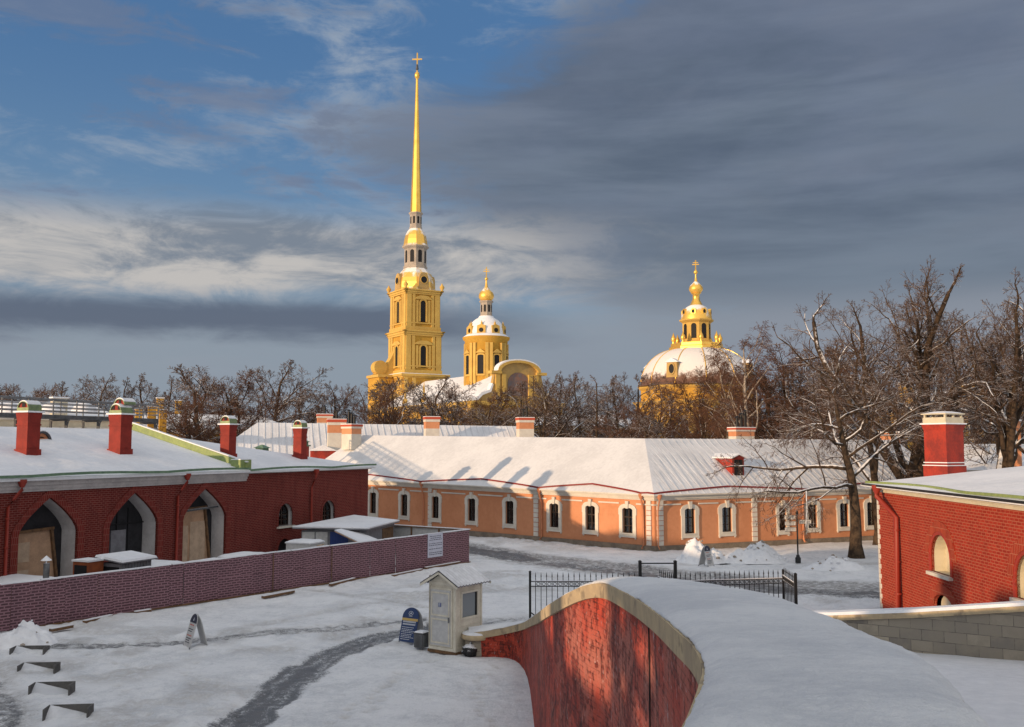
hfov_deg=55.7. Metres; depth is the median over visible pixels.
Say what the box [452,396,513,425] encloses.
bare tree
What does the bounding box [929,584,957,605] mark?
cellar window
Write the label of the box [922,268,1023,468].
bare tree
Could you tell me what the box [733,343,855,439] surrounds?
bare tree
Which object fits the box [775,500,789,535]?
window
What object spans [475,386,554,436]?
bare tree
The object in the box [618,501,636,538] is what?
window
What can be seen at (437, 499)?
window
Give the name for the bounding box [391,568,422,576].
plank
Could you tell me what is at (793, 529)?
signpost
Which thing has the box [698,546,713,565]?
sandwich board
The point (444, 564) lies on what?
plank
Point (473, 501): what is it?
window
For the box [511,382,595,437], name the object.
bare tree
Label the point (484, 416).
bare tree
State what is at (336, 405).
bare tree
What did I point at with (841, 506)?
window
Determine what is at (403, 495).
window
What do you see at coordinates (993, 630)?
stone wall
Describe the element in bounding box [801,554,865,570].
snow heap
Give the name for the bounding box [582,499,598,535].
window
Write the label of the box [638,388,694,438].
bare tree
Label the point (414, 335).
cathedral tower
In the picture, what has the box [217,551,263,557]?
covered heap
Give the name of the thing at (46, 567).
flue pipe
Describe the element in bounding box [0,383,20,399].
bare tree
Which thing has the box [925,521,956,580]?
window
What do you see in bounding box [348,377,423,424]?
bare tree
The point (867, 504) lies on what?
window
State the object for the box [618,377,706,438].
bare tree
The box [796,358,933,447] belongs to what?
bare tree
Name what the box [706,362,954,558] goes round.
bare tree
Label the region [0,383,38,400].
bare tree
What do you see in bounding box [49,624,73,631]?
plank
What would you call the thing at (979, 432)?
bare tree
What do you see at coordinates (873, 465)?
bare tree
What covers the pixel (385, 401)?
bare tree
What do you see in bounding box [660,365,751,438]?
bare tree
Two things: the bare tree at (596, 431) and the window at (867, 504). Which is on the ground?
the bare tree at (596, 431)
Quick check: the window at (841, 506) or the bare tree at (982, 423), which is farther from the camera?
the bare tree at (982, 423)
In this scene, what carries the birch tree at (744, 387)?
on the ground
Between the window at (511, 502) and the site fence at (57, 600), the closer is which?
the site fence at (57, 600)
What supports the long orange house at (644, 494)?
on the ground
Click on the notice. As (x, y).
(435, 544)
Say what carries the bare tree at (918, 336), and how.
on the ground
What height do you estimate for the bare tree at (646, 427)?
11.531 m
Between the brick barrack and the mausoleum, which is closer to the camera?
the brick barrack
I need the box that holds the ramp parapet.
[461,576,989,726]
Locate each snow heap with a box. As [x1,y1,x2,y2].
[0,620,57,649]
[675,537,729,563]
[723,540,789,563]
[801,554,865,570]
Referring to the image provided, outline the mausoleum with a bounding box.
[632,260,759,438]
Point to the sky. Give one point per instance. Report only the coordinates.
(224, 186)
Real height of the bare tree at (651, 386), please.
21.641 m
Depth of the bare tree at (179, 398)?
185.79 m
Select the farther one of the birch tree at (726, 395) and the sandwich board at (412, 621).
the birch tree at (726, 395)
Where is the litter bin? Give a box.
[413,630,428,648]
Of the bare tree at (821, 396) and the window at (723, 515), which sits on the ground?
the bare tree at (821, 396)
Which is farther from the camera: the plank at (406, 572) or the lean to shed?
the plank at (406, 572)
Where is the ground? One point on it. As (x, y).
(327, 655)
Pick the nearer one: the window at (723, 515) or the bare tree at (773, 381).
the window at (723, 515)
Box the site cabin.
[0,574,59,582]
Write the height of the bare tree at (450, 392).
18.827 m
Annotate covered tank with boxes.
[285,538,324,551]
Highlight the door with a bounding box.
[429,586,452,647]
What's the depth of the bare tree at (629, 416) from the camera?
131.05 m
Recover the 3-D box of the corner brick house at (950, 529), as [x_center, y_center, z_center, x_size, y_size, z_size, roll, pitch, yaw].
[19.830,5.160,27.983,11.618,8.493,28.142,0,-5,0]
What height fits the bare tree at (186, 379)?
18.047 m
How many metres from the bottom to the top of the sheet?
0.729 m
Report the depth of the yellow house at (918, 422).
148.44 m
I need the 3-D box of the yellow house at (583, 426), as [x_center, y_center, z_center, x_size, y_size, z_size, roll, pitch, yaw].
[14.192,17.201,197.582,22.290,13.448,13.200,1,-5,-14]
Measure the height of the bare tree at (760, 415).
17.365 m
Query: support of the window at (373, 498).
in the long orange house at (644, 494)
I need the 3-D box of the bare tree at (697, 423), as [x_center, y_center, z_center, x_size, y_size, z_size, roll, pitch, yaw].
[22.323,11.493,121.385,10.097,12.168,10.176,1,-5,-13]
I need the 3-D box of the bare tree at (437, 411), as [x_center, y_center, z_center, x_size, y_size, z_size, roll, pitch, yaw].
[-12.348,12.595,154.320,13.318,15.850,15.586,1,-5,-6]
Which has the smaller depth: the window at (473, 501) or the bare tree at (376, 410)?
the window at (473, 501)
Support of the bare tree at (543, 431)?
on the ground
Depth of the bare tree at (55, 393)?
216.23 m
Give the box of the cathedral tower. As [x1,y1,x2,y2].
[366,53,449,423]
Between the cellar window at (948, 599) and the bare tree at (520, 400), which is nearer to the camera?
the cellar window at (948, 599)
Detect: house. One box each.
[0,397,108,428]
[135,397,277,443]
[236,405,535,458]
[326,409,910,551]
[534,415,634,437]
[861,411,1023,608]
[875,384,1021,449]
[878,419,1023,471]
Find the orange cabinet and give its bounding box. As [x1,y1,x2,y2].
[71,557,103,574]
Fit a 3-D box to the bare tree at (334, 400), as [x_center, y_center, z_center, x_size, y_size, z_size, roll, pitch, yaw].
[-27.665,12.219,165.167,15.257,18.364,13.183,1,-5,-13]
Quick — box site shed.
[292,515,399,545]
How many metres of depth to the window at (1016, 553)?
28.50 m
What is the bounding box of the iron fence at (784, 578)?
[529,560,797,617]
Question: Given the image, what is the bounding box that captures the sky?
[0,0,1023,438]
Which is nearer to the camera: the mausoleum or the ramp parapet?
the ramp parapet
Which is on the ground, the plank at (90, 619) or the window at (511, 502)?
the plank at (90, 619)
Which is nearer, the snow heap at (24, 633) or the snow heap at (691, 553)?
the snow heap at (24, 633)
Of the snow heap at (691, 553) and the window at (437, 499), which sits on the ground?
the snow heap at (691, 553)
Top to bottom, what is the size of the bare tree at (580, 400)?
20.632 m
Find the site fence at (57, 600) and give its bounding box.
[0,524,470,631]
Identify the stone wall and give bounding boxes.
[814,600,1023,660]
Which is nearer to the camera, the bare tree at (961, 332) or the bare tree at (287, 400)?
the bare tree at (961, 332)
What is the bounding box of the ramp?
[914,652,1023,726]
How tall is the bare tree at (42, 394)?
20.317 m
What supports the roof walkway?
on the brick barrack
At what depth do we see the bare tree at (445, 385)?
164.02 m
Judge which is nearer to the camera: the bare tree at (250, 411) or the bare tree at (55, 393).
the bare tree at (250, 411)
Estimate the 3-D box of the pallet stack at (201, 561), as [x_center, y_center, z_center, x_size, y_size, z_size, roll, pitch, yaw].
[-14.260,10.100,45.805,1.600,1.691,2.500,-2,-5,23]
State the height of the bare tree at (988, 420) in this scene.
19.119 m
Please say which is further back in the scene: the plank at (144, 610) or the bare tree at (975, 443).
the bare tree at (975, 443)
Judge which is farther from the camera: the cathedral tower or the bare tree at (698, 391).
the cathedral tower
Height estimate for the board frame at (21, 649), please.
0.376 m
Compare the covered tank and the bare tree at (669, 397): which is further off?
the bare tree at (669, 397)
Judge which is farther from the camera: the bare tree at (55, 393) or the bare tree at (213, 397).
the bare tree at (55, 393)
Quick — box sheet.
[335,529,376,542]
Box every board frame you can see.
[9,645,49,654]
[17,662,60,673]
[28,681,75,695]
[42,703,93,720]
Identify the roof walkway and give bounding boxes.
[0,395,158,429]
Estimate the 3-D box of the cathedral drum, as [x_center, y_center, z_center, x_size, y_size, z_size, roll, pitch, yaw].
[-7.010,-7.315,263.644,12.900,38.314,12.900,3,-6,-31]
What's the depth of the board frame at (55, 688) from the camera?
27.68 m
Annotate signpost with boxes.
[784,511,810,562]
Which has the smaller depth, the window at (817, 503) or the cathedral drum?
the window at (817, 503)
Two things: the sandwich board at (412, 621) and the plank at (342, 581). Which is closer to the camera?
the sandwich board at (412, 621)
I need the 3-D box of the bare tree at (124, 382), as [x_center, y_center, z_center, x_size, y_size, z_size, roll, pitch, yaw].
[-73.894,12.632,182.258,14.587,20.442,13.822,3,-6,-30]
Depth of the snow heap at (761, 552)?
58.85 m
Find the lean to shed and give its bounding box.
[94,550,157,570]
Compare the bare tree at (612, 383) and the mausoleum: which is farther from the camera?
the mausoleum
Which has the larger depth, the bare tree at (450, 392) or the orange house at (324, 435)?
the bare tree at (450, 392)
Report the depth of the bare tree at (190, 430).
117.51 m
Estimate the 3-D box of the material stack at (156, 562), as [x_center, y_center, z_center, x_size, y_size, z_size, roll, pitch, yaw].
[-16.576,9.943,44.313,1.800,1.750,2.700,-2,-5,23]
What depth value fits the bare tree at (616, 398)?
184.82 m
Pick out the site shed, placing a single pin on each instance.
(374, 527)
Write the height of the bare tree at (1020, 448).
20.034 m
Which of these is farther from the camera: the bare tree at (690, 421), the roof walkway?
the bare tree at (690, 421)
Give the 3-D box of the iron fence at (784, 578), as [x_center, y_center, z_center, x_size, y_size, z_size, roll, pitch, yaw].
[5.836,8.991,38.110,10.151,2.588,2.546,-1,-5,9]
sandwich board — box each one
[183,614,207,648]
[398,607,423,644]
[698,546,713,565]
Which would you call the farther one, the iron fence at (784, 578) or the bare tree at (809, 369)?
the bare tree at (809, 369)
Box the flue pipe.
[41,555,51,577]
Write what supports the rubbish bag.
on the ground
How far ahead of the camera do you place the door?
32.99 m
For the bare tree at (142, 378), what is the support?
on the ground
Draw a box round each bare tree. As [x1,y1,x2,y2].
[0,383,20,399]
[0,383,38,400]
[26,389,84,402]
[31,381,102,407]
[35,383,60,401]
[72,373,135,416]
[92,378,155,413]
[114,373,172,413]
[133,364,254,441]
[143,375,198,413]
[160,393,242,442]
[167,377,244,414]
[169,393,208,414]
[201,370,300,442]
[208,360,332,422]
[262,386,345,422]
[304,387,369,423]
[307,381,383,423]
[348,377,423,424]
[350,389,417,424]
[361,376,453,424]
[382,376,480,424]
[401,392,469,424]
[412,384,483,424]
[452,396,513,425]
[461,380,564,436]
[462,401,530,425]
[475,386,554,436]
[487,376,585,437]
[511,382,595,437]
[520,371,603,437]
[550,370,606,437]
[563,385,636,437]
[581,371,671,437]
[584,375,638,437]
[589,402,657,437]
[617,412,678,438]
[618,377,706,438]
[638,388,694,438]
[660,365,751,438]
[661,396,730,438]
[662,408,727,438]
[674,365,766,438]
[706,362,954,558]
[711,370,801,438]
[718,362,811,438]
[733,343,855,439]
[750,342,918,439]
[754,255,1023,478]
[768,333,997,544]
[774,348,908,438]
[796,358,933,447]
[881,356,990,450]
[888,292,1023,453]
[893,322,1008,447]
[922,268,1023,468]
[934,360,1023,443]
[954,341,1023,443]
[962,372,1023,465]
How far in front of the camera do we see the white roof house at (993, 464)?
93.58 m
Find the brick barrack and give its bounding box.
[0,398,376,577]
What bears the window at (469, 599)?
in the ticket kiosk
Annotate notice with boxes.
[428,533,442,557]
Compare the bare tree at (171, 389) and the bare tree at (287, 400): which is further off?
the bare tree at (171, 389)
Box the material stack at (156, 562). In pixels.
[151,559,181,567]
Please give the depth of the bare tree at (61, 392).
178.04 m
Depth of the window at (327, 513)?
65.33 m
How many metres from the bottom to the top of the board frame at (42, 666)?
0.376 m
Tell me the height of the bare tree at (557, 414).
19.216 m
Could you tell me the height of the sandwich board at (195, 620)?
1.154 m
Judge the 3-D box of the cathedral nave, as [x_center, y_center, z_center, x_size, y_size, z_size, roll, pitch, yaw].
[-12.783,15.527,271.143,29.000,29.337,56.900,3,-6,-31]
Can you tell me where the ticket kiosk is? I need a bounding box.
[420,565,490,654]
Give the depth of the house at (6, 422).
100.83 m
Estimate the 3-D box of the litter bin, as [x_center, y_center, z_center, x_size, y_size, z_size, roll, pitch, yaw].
[-3.154,9.596,33.762,0.430,0.560,0.430,-3,-6,30]
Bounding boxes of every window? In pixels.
[277,501,295,528]
[321,498,335,520]
[368,486,378,516]
[398,488,410,520]
[429,490,441,523]
[461,589,478,620]
[464,492,478,526]
[502,494,516,529]
[546,497,562,532]
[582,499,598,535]
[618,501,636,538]
[680,501,699,539]
[718,500,736,537]
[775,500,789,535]
[804,497,821,533]
[836,496,849,531]
[863,495,873,530]
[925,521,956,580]
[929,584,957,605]
[1007,538,1023,600]
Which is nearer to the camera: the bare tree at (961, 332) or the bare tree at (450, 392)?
the bare tree at (961, 332)
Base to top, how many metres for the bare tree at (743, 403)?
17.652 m
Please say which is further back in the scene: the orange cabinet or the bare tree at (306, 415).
the bare tree at (306, 415)
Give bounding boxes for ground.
[0,528,879,726]
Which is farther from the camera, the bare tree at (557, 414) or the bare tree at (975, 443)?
the bare tree at (557, 414)
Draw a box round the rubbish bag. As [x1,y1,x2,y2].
[461,642,477,656]
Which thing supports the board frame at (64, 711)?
on the ground
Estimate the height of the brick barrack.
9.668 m
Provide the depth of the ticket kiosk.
33.08 m
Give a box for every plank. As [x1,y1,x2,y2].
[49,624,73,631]
[82,614,112,622]
[133,608,151,612]
[261,590,294,598]
[329,577,355,585]
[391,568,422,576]
[424,561,460,568]
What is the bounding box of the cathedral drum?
[463,267,509,385]
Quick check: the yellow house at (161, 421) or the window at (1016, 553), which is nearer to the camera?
the window at (1016, 553)
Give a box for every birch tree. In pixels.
[692,342,765,438]
[706,320,809,438]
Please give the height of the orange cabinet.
2.209 m
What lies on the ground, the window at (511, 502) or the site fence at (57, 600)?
the site fence at (57, 600)
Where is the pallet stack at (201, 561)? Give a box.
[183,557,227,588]
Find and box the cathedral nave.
[380,359,564,425]
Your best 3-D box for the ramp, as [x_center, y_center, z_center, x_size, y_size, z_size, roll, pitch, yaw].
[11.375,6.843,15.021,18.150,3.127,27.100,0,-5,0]
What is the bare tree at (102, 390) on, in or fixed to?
on the ground
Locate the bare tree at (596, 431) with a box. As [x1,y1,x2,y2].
[573,375,623,437]
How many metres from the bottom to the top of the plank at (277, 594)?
0.130 m

